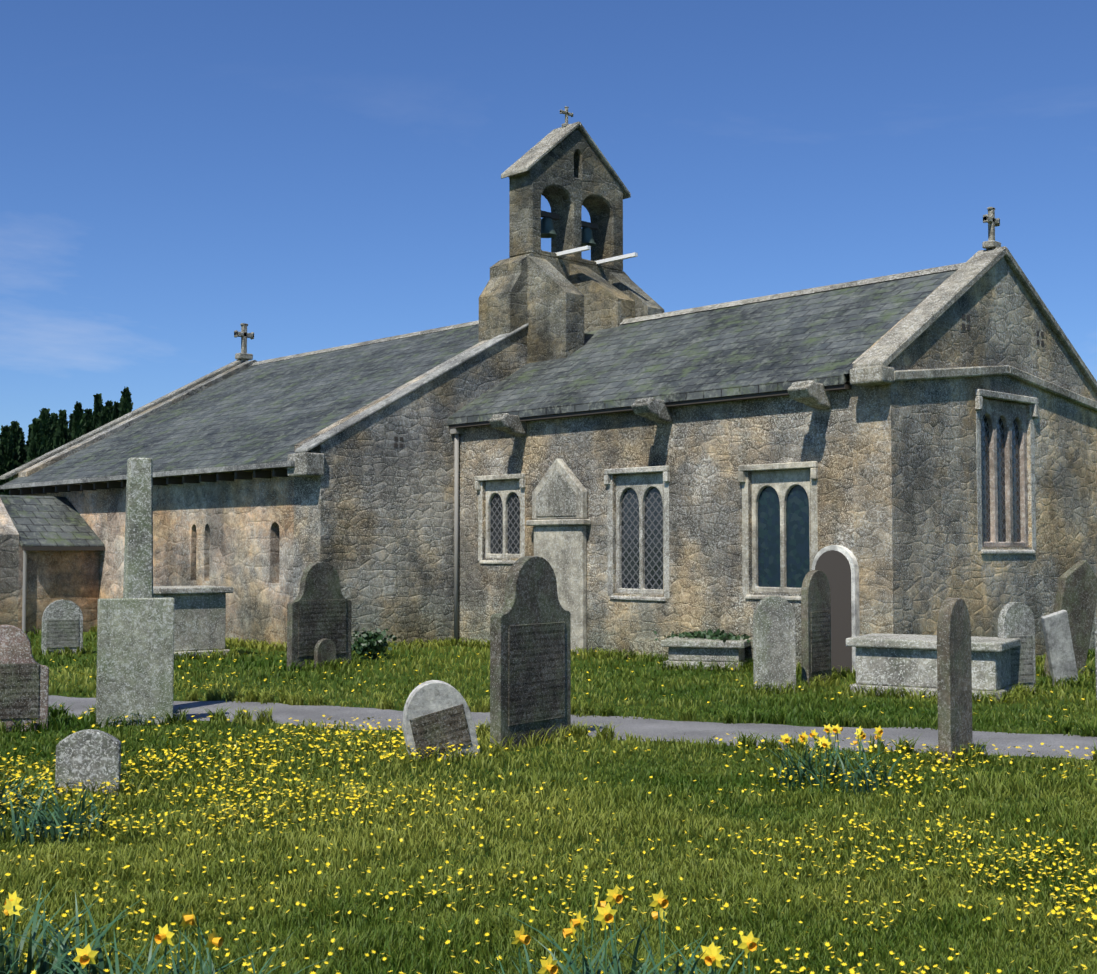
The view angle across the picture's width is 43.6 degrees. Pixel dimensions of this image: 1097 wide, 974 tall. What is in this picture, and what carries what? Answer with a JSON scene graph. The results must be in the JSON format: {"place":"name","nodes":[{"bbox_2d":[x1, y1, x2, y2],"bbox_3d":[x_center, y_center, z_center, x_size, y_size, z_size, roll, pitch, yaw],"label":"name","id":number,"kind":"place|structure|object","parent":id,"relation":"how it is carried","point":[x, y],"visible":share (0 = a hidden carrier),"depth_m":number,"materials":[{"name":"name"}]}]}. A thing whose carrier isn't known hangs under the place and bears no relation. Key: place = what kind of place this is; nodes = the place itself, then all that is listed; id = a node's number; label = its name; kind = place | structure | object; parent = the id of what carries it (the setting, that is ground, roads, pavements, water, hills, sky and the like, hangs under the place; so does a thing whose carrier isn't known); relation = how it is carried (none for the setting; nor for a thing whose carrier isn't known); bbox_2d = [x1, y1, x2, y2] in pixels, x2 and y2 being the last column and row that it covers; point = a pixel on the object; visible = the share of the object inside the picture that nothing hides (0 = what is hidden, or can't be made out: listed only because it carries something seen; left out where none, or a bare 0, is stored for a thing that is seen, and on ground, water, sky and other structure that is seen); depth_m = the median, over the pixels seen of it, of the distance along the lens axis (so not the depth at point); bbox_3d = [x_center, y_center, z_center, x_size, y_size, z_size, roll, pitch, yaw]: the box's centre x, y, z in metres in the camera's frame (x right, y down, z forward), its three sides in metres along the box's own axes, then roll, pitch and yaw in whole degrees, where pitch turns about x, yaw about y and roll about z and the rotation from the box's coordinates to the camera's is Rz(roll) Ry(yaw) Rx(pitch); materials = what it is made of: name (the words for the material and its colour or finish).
{"place":"outdoors","nodes":[
{"label":"outdoors","id":0,"kind":"place"},
{"bbox_2d":[18,543,99,633],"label":"porch wall","id":1,"kind":"structure","parent":0,"point":[70,575],"depth_m":27.99,"materials":[{"name":"brown stone"}]},
{"bbox_2d":[22,551,26,631],"bbox_3d":[-10.478,2.176,27.420,0.080,2.050,0.076,2,-4,-43],"label":"drainpipe","id":2,"kind":"object","parent":1,"relation":"attached to","point":[24,595],"visible":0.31,"depth_m":27.39,"materials":[{"name":"grey metal"}]},
{"bbox_2d":[27,468,293,646],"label":"nave wall","id":3,"kind":"structure","parent":0,"point":[237,535],"depth_m":24.97,"materials":[{"name":"beige stone"}]},
{"bbox_2d":[0,461,294,494],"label":"gutter","id":4,"kind":"object","parent":3,"relation":"attached to","point":[203,476],"visible":0.94,"depth_m":25.93,"materials":[{"name":"grey stone"}]},
{"bbox_2d":[4,324,478,489],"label":"slate roof","id":5,"kind":"structure","parent":3,"relation":"on","point":[276,411],"depth_m":28.73,"materials":[{"name":"stone"}]},
{"bbox_2d":[251,320,478,365],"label":"roof ridge","id":6,"kind":"structure","parent":0,"point":[373,341],"depth_m":31.81,"materials":[{"name":"grey stone"}]},
{"bbox_2d":[293,337,526,644],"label":"gable wall","id":7,"kind":"structure","parent":0,"point":[373,516],"depth_m":23.81,"materials":[{"name":"grey stone"}]},
{"bbox_2d":[287,452,324,476],"bbox_3d":[-4.035,-0.367,22.815,0.390,0.380,0.560,2,-4,-43],"label":"kneeler stone","id":8,"kind":"object","parent":7,"relation":"attached to","point":[307,464],"visible":0.96,"depth_m":22.63,"materials":[{"name":"grey stone"}]},
{"bbox_2d":[394,436,402,447],"bbox_3d":[-2.604,-0.780,23.875,0.190,0.190,0.004,2,-4,-43],"label":"wall vent","id":9,"kind":"object","parent":7,"relation":"in","point":[396,444],"visible":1,"depth_m":23.85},
{"bbox_2d":[295,323,528,452],"bbox_3d":[0.441,-2.066,27.003,12.460,3.372,0.360,2,-4,-43],"label":"gable coping","id":10,"kind":"object","parent":7,"relation":"on","point":[377,407],"visible":0.33,"depth_m":24.07,"materials":[{"name":"grey stone"}]},
{"bbox_2d":[479,253,663,362],"bbox_3d":[0.739,-3.258,26.878,3.650,2.360,2.210,2,-4,-43],"label":"bellcote base","id":11,"kind":"object","parent":7,"relation":"on","point":[560,307],"visible":0.62,"depth_m":26.02,"materials":[{"name":"stone"}]},
{"bbox_2d":[509,129,624,270],"bbox_3d":[0.379,-5.756,27.372,2.723,2.670,0.660,2,-4,-43],"label":"bellcote","id":12,"kind":"object","parent":11,"relation":"on","point":[568,176],"visible":0.83,"depth_m":27.10,"materials":[{"name":"stone"}]},
{"bbox_2d":[541,210,559,237],"bbox_3d":[-0.039,-5.167,26.951,0.600,0.460,0.440,2,-4,-43],"label":"bell","id":13,"kind":"object","parent":12,"relation":"hanging from","point":[547,229],"visible":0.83,"depth_m":26.87,"materials":[{"name":"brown metal"}]},
{"bbox_2d":[501,121,630,198],"bbox_3d":[0.379,-6.593,27.409,2.890,1.265,0.780,2,-4,-43],"label":"bellcote coping","id":14,"kind":"object","parent":12,"relation":"on","point":[539,151],"visible":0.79,"depth_m":26.99,"materials":[{"name":"grey stone"}]},
{"bbox_2d":[560,106,572,126],"bbox_3d":[0.361,-7.398,27.428,0.340,0.420,0.120,2,-4,-43],"label":"cross","id":15,"kind":"object","parent":14,"relation":"on","point":[567,114],"visible":0.9,"depth_m":27.40,"materials":[{"name":"grey stone"}]},
{"bbox_2d":[581,221,597,246],"bbox_3d":[0.754,-5.114,27.697,0.600,0.460,0.440,2,-4,-43],"label":"bell","id":16,"kind":"object","parent":12,"relation":"on","point":[587,228],"visible":0.75,"depth_m":27.60,"materials":[{"name":"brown metal"}]},
{"bbox_2d":[556,245,637,264],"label":"bell levers","id":17,"kind":"object","parent":11,"relation":"on","point":[599,262],"visible":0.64,"depth_m":26.69,"materials":[{"name":"white paint"}]},
{"bbox_2d":[0,626,1096,973],"bbox_3d":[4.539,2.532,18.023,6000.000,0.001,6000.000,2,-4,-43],"label":"ground","id":18,"kind":"structure","parent":0,"point":[536,748],"depth_m":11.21,"materials":[{"name":"green plant"}]},
{"bbox_2d":[0,441,8,494],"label":"yew","id":19,"kind":"object","parent":18,"relation":"on","point":[2,468],"visible":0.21,"depth_m":72.63,"materials":[{"name":"green plant"}]},
{"bbox_2d":[0,425,14,494],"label":"yew","id":20,"kind":"object","parent":18,"relation":"on","point":[7,444],"visible":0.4,"depth_m":73.03,"materials":[{"name":"green plant"}]},
{"bbox_2d":[0,499,18,627],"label":"porch gable","id":21,"kind":"structure","parent":18,"relation":"on","point":[9,552],"depth_m":27.32,"materials":[{"name":"beige stone"}]},
{"bbox_2d":[0,495,104,546],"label":"porch roof","id":22,"kind":"structure","parent":21,"relation":"on","point":[48,521],"depth_m":28.54,"materials":[{"name":"stone"}]},
{"bbox_2d":[22,547,104,550],"bbox_3d":[-9.836,1.251,27.875,1.700,0.080,0.100,2,-4,-43],"label":"porch gutter","id":23,"kind":"object","parent":22,"relation":"attached to","point":[56,548],"visible":1,"depth_m":27.74,"materials":[{"name":"grey metal"}]},
{"bbox_2d":[10,420,23,467],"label":"yew","id":24,"kind":"object","parent":18,"relation":"on","point":[15,435],"visible":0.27,"depth_m":75.18,"materials":[{"name":"green plant"}]},
{"bbox_2d":[18,427,27,465],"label":"yew","id":25,"kind":"object","parent":18,"relation":"on","point":[23,458],"visible":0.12,"depth_m":75.51,"materials":[{"name":"green plant"}]},
{"bbox_2d":[0,625,48,731],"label":"gravestone","id":26,"kind":"object","parent":18,"relation":"on","point":[24,684],"visible":0.81,"depth_m":12.93,"materials":[{"name":"grey stone"}]},
{"bbox_2d":[25,424,31,457],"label":"yew","id":27,"kind":"object","parent":18,"relation":"on","point":[28,441],"visible":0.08,"depth_m":77.11,"materials":[{"name":"green plant"}]},
{"bbox_2d":[0,769,56,814],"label":"daffodils","id":28,"kind":"object","parent":18,"relation":"on","point":[17,797],"visible":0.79,"depth_m":9.04,"materials":[{"name":"green plant"}]},
{"bbox_2d":[25,418,44,462],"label":"yew","id":29,"kind":"object","parent":18,"relation":"on","point":[36,449],"visible":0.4,"depth_m":68.30,"materials":[{"name":"green plant"}]},
{"bbox_2d":[38,408,52,453],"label":"yew","id":30,"kind":"object","parent":18,"relation":"on","point":[47,427],"visible":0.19,"depth_m":70.60,"materials":[{"name":"green plant"}]},
{"bbox_2d":[50,412,57,449],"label":"yew","id":31,"kind":"object","parent":18,"relation":"on","point":[54,417],"visible":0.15,"depth_m":76.43,"materials":[{"name":"green plant"}]},
{"bbox_2d":[0,776,121,845],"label":"daffodils","id":32,"kind":"object","parent":18,"relation":"on","point":[37,821],"visible":0.94,"depth_m":8.14,"materials":[{"name":"green plant"}]},
{"bbox_2d":[53,409,70,449],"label":"yew","id":33,"kind":"object","parent":18,"relation":"on","point":[62,435],"visible":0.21,"depth_m":74.85,"materials":[{"name":"green plant"}]},
{"bbox_2d":[41,599,82,654],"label":"headstone","id":34,"kind":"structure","parent":18,"relation":"on","point":[62,623],"depth_m":22.30,"materials":[{"name":"grey stone"}]},
{"bbox_2d":[69,413,73,441],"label":"conifer tree","id":35,"kind":"object","parent":18,"relation":"on","point":[70,423],"visible":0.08,"depth_m":78.19,"materials":[{"name":"green plant"}]},
{"bbox_2d":[0,880,148,973],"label":"daffodils","id":36,"kind":"object","parent":18,"relation":"on","point":[12,906],"visible":0.83,"depth_m":5.37,"materials":[{"name":"green plant"}]},
{"bbox_2d":[71,401,85,440],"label":"yew","id":37,"kind":"object","parent":18,"relation":"on","point":[78,422],"visible":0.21,"depth_m":71.06,"materials":[{"name":"green plant"}]},
{"bbox_2d":[55,729,120,798],"bbox_3d":[-3.191,1.980,9.510,0.422,0.584,0.120,1,-3,-13],"label":"gravestone","id":38,"kind":"object","parent":18,"relation":"on","point":[87,754],"visible":0.77,"depth_m":9.46,"materials":[{"name":"grey stone"}]},
{"bbox_2d":[83,408,94,434],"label":"yew","id":39,"kind":"object","parent":18,"relation":"on","point":[89,421],"visible":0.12,"depth_m":72.85,"materials":[{"name":"green plant"}]},
{"bbox_2d":[93,393,102,429],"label":"yew","id":40,"kind":"object","parent":18,"relation":"on","point":[98,405],"visible":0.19,"depth_m":77.27,"materials":[{"name":"green plant"}]},
{"bbox_2d":[98,406,111,427],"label":"yew","id":41,"kind":"object","parent":18,"relation":"on","point":[105,418],"visible":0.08,"depth_m":73.82,"materials":[{"name":"green plant"}]},
{"bbox_2d":[105,400,113,417],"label":"conifer tree","id":42,"kind":"object","parent":18,"relation":"on","point":[108,403],"visible":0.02,"depth_m":75.45,"materials":[{"name":"green plant"}]},
{"bbox_2d":[111,401,120,420],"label":"yew","id":43,"kind":"object","parent":18,"relation":"on","point":[115,414],"visible":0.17,"depth_m":72.67,"materials":[{"name":"green plant"}]},
{"bbox_2d":[118,387,133,416],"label":"yew","id":44,"kind":"object","parent":18,"relation":"on","point":[126,404],"visible":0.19,"depth_m":72.03,"materials":[{"name":"green plant"}]},
{"bbox_2d":[13,360,256,495],"bbox_3d":[-7.900,0.012,35.768,11.860,6.620,0.800,2,-4,-43],"label":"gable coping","id":45,"kind":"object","parent":18,"relation":"on","point":[65,453],"depth_m":33.35,"materials":[{"name":"grey stone"}]},
{"bbox_2d":[0,359,247,479],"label":"gable coping","id":46,"kind":"object","parent":45,"relation":"on","point":[11,473],"visible":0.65,"depth_m":33.63,"materials":[{"name":"grey stone"}]},
{"bbox_2d":[234,323,253,359],"bbox_3d":[-8.003,-3.825,36.049,0.550,0.950,0.272,2,-4,-43],"label":"stone cross","id":47,"kind":"object","parent":46,"relation":"on","point":[243,334],"visible":0.98,"depth_m":35.99,"materials":[{"name":"grey stone"}]},
{"bbox_2d":[96,598,174,726],"bbox_3d":[-4.046,1.769,13.432,0.714,1.355,0.140,1,-3,-23],"label":"pedestal","id":48,"kind":"object","parent":18,"relation":"on","point":[135,655],"visible":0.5,"depth_m":13.37,"materials":[{"name":"grey stone"}]},
{"bbox_2d":[123,458,152,597],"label":"stone pillar","id":49,"kind":"structure","parent":48,"relation":"on","point":[138,567],"depth_m":14.25,"materials":[{"name":"grey stone"}]},
{"bbox_2d":[35,909,330,973],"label":"daffodils","id":50,"kind":"object","parent":18,"relation":"on","point":[85,956],"visible":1,"depth_m":4.87,"materials":[{"name":"green plant"}]},
{"bbox_2d":[153,585,233,658],"bbox_3d":[-5.807,2.147,21.856,1.208,1.113,1.080,2,-3,-36],"label":"chest tomb","id":51,"kind":"object","parent":18,"relation":"on","point":[199,617],"visible":0.48,"depth_m":21.52,"materials":[{"name":"stone"}]},
{"bbox_2d":[287,562,351,670],"bbox_3d":[-3.300,1.906,19.824,0.122,1.653,1.140,-2,-3,39],"label":"gravestone","id":52,"kind":"object","parent":18,"relation":"on","point":[319,607],"visible":0.9,"depth_m":19.72,"materials":[{"name":"grey stone"}]},
{"bbox_2d":[314,638,335,668],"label":"gravestone","id":53,"kind":"object","parent":18,"relation":"on","point":[325,649],"visible":0.69,"depth_m":19.42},
{"bbox_2d":[351,628,400,659],"bbox_3d":[-2.858,2.478,21.396,0.973,0.557,0.822,2,-4,-43],"label":"shrub","id":54,"kind":"object","parent":18,"relation":"on","point":[374,644],"visible":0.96,"depth_m":21.25,"materials":[{"name":"green plant"}]},
{"bbox_2d":[403,680,479,760],"bbox_3d":[-0.897,1.970,11.204,0.572,0.788,0.112,-14,9,-18],"label":"gravestone","id":55,"kind":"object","parent":18,"relation":"on","point":[436,713],"visible":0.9,"depth_m":11.14,"materials":[{"name":"grey stone"}]},
{"bbox_2d":[424,924,593,973],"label":"daffodils","id":56,"kind":"object","parent":18,"relation":"on","point":[548,964],"visible":0.98,"depth_m":4.65,"materials":[{"name":"yellow plant"}]},
{"bbox_2d":[490,556,570,749],"bbox_3d":[-0.145,1.500,12.136,0.132,1.778,1.001,-2,-3,38],"label":"gravestone","id":57,"kind":"object","parent":18,"relation":"on","point":[530,654],"visible":0.9,"depth_m":12.02,"materials":[{"name":"grey stone"}]},
{"bbox_2d":[0,651,1096,973],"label":"yellow wildflowers","id":58,"kind":"object","parent":18,"relation":"on","point":[852,971],"visible":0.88,"depth_m":8.21,"materials":[{"name":"yellow plant"}]},
{"bbox_2d":[0,625,1096,800],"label":"grass tufts","id":59,"kind":"object","parent":18,"relation":"on","point":[727,718],"visible":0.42,"depth_m":14.06,"materials":[{"name":"green plant"}]},
{"bbox_2d":[491,884,733,973],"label":"daffodils","id":60,"kind":"object","parent":18,"relation":"on","point":[605,915],"visible":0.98,"depth_m":4.99,"materials":[{"name":"green plant"}]},
{"bbox_2d":[458,381,853,666],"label":"wall","id":61,"kind":"structure","parent":18,"relation":"on","point":[703,451],"depth_m":20.83,"materials":[{"name":"grey stone"}]},
{"bbox_2d":[450,428,462,641],"bbox_3d":[-1.658,0.858,24.562,0.160,3.930,0.160,2,-4,-43],"label":"drainpipe","id":62,"kind":"object","parent":61,"relation":"attached to","point":[456,432],"visible":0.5,"depth_m":24.55,"materials":[{"name":"grey metal"}]},
{"bbox_2d":[475,473,524,563],"bbox_3d":[-0.788,0.565,23.842,0.240,1.550,1.260,2,-4,-43],"label":"window","id":63,"kind":"structure","parent":61,"relation":"attached to","point":[505,515],"depth_m":23.86,"materials":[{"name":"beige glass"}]},
{"bbox_2d":[488,413,526,435],"bbox_3d":[-0.676,-1.058,23.250,0.647,0.353,0.340,2,-4,-43],"label":"corbel","id":64,"kind":"object","parent":61,"relation":"attached to","point":[507,423],"visible":0.98,"depth_m":23.15,"materials":[{"name":"grey stone"}]},
{"bbox_2d":[526,458,590,653],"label":"monument wall","id":65,"kind":"structure","parent":61,"relation":"attached to","point":[560,521],"depth_m":22.43,"materials":[{"name":"grey stone"}]},
{"bbox_2d":[604,465,669,601],"bbox_3d":[1.431,0.735,21.478,0.240,2.080,1.350,2,-4,-43],"label":"window","id":66,"kind":"structure","parent":61,"relation":"attached to","point":[639,533],"depth_m":21.50,"materials":[{"name":"grey glass"}]},
{"bbox_2d":[449,384,850,427],"bbox_3d":[1.160,-1.220,21.640,0.150,0.060,8.450,2,-4,-43],"label":"chancel eave","id":67,"kind":"object","parent":61,"relation":"attached to","point":[684,403],"visible":0.86,"depth_m":20.74,"materials":[{"name":"grey stone"}]},
{"bbox_2d":[631,397,671,423],"bbox_3d":[1.587,-1.166,20.851,0.647,0.353,0.340,2,-4,-43],"label":"corbel","id":68,"kind":"object","parent":61,"relation":"attached to","point":[655,410],"visible":0.96,"depth_m":20.74,"materials":[{"name":"grey stone"}]},
{"bbox_2d":[448,270,956,424],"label":"roof","id":69,"kind":"structure","parent":61,"relation":"attached to","point":[826,338],"depth_m":21.93,"materials":[{"name":"grey stone"}]},
{"bbox_2d":[738,461,817,600],"bbox_3d":[3.306,0.636,19.490,0.240,1.940,1.360,2,-4,-43],"label":"window","id":70,"kind":"structure","parent":61,"relation":"attached to","point":[784,553],"depth_m":19.52,"materials":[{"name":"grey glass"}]},
{"bbox_2d":[787,380,830,409],"bbox_3d":[3.583,-1.260,18.735,0.647,0.353,0.340,2,-4,-43],"label":"corbel","id":71,"kind":"object","parent":61,"relation":"attached to","point":[812,394],"visible":0.94,"depth_m":18.62,"materials":[{"name":"grey stone"}]},
{"bbox_2d":[812,545,859,676],"bbox_3d":[3.900,1.675,18.656,0.115,1.770,0.700,2,-4,-43],"label":"priest door","id":72,"kind":"structure","parent":61,"relation":"attached to","point":[837,565],"depth_m":18.51,"materials":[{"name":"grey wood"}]},
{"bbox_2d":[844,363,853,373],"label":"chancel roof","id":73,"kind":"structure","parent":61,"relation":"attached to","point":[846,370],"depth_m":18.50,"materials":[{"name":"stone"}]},
{"bbox_2d":[578,931,759,973],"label":"daffodils","id":74,"kind":"object","parent":18,"relation":"on","point":[712,956],"visible":0.98,"depth_m":4.80,"materials":[{"name":"yellow plant"}]},
{"bbox_2d":[661,636,750,670],"bbox_3d":[2.311,2.403,19.830,1.195,0.420,0.980,-1,-3,17],"label":"low tomb","id":75,"kind":"object","parent":18,"relation":"on","point":[706,651],"visible":0.77,"depth_m":19.43,"materials":[{"name":"grey stone"}]},
{"bbox_2d":[654,628,752,642],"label":"plants","id":76,"kind":"object","parent":75,"relation":"on","point":[717,634],"visible":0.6,"depth_m":19.83,"materials":[{"name":"green plant"}]},
{"bbox_2d":[753,596,795,692],"bbox_3d":[2.717,1.949,16.480,0.542,1.280,0.100,5,-11,-23],"label":"gravestone","id":77,"kind":"object","parent":18,"relation":"on","point":[774,651],"visible":0.73,"depth_m":16.44,"materials":[{"name":"grey stone"}]},
{"bbox_2d":[801,570,830,685],"bbox_3d":[3.397,1.838,17.367,0.112,1.569,0.636,-2,-3,38],"label":"gravestone","id":78,"kind":"object","parent":18,"relation":"on","point":[815,626],"visible":0.81,"depth_m":17.25,"materials":[{"name":"grey stone"}]},
{"bbox_2d":[753,723,917,794],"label":"daffodils","id":79,"kind":"object","parent":18,"relation":"on","point":[823,742],"visible":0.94,"depth_m":9.92,"materials":[{"name":"green plant"}]},
{"bbox_2d":[846,633,1020,700],"bbox_3d":[4.543,2.115,16.175,1.792,0.669,1.080,-1,-3,30],"label":"chest tomb","id":80,"kind":"object","parent":18,"relation":"on","point":[895,660],"visible":0.69,"depth_m":15.86,"materials":[{"name":"stone"}]},
{"bbox_2d":[937,598,972,763],"bbox_3d":[3.298,1.622,11.130,0.110,1.443,0.445,-2,-3,40],"label":"gravestone","id":81,"kind":"object","parent":18,"relation":"on","point":[954,678],"visible":0.83,"depth_m":11.01,"materials":[{"name":"grey stone"}]},
{"bbox_2d":[998,602,1035,691],"bbox_3d":[5.548,1.967,16.232,0.511,1.210,0.112,1,-3,-28],"label":"gravestone","id":82,"kind":"object","parent":18,"relation":"on","point":[1015,619],"visible":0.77,"depth_m":16.20,"materials":[{"name":"grey stone"}]},
{"bbox_2d":[1041,610,1077,686],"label":"gravestone","id":83,"kind":"object","parent":18,"relation":"on","point":[1059,645],"visible":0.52,"depth_m":17.01,"materials":[{"name":"grey stone"}]},
{"bbox_2d":[1042,560,1096,675],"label":"gravestone","id":84,"kind":"object","parent":18,"relation":"on","point":[1076,597],"visible":0.56,"depth_m":18.43,"materials":[{"name":"grey stone"}]},
{"bbox_2d":[1095,617,1096,696],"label":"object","id":85,"kind":"object","parent":18,"relation":"on","point":[1096,651],"visible":0.67,"depth_m":14.97,"materials":[{"name":"grey stone"}]},
{"bbox_2d":[0,0,1096,444],"label":"sky","id":86,"kind":"structure","parent":0,"point":[176,175],"materials":[{"name":"blue"}]},
{"bbox_2d":[48,695,1096,759],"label":"path","id":87,"kind":"structure","parent":0,"point":[677,730],"depth_m":13.11,"materials":[{"name":"grey asphalt"}]},
{"bbox_2d":[619,263,963,324],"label":"roof ridge","id":88,"kind":"structure","parent":0,"point":[813,290],"depth_m":22.96,"materials":[{"name":"grey stone"}]},
{"bbox_2d":[852,258,1096,657],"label":"gable end wall","id":89,"kind":"structure","parent":0,"point":[920,557],"depth_m":19.41,"materials":[{"name":"grey stone"}]},
{"bbox_2d":[850,365,894,386],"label":"chancel kneelers","id":90,"kind":"object","parent":89,"relation":"attached to","point":[873,375],"visible":0.56,"depth_m":18.07,"materials":[{"name":"grey stone"}]},
{"bbox_2d":[853,246,1096,393],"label":"gable coping","id":91,"kind":"object","parent":89,"relation":"on","point":[896,341],"visible":0.58,"depth_m":19.52,"materials":[{"name":"grey stone"}]},
{"bbox_2d":[982,207,1000,248],"bbox_3d":[6.627,-3.873,20.514,0.384,0.620,0.177,2,-4,-43],"label":"cross","id":92,"kind":"object","parent":91,"relation":"on","point":[991,220],"visible":0.96,"depth_m":20.47,"materials":[{"name":"grey stone"}]},
{"bbox_2d":[894,365,1096,410],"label":"stone string course","id":93,"kind":"object","parent":89,"relation":"attached to","point":[1008,370],"visible":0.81,"depth_m":19.96,"materials":[{"name":"grey stone"}]},
{"bbox_2d":[962,314,1043,345],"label":"gable vents","id":94,"kind":"object","parent":89,"relation":"attached to","point":[968,328],"visible":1,"depth_m":19.64,"materials":[{"name":"grey stone"}]},
{"bbox_2d":[975,389,1038,553],"bbox_3d":[6.731,-0.195,20.282,1.760,2.370,0.240,2,-4,-43],"label":"window","id":95,"kind":"structure","parent":89,"relation":"attached to","point":[1002,496],"depth_m":20.38,"materials":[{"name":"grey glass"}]}
]}

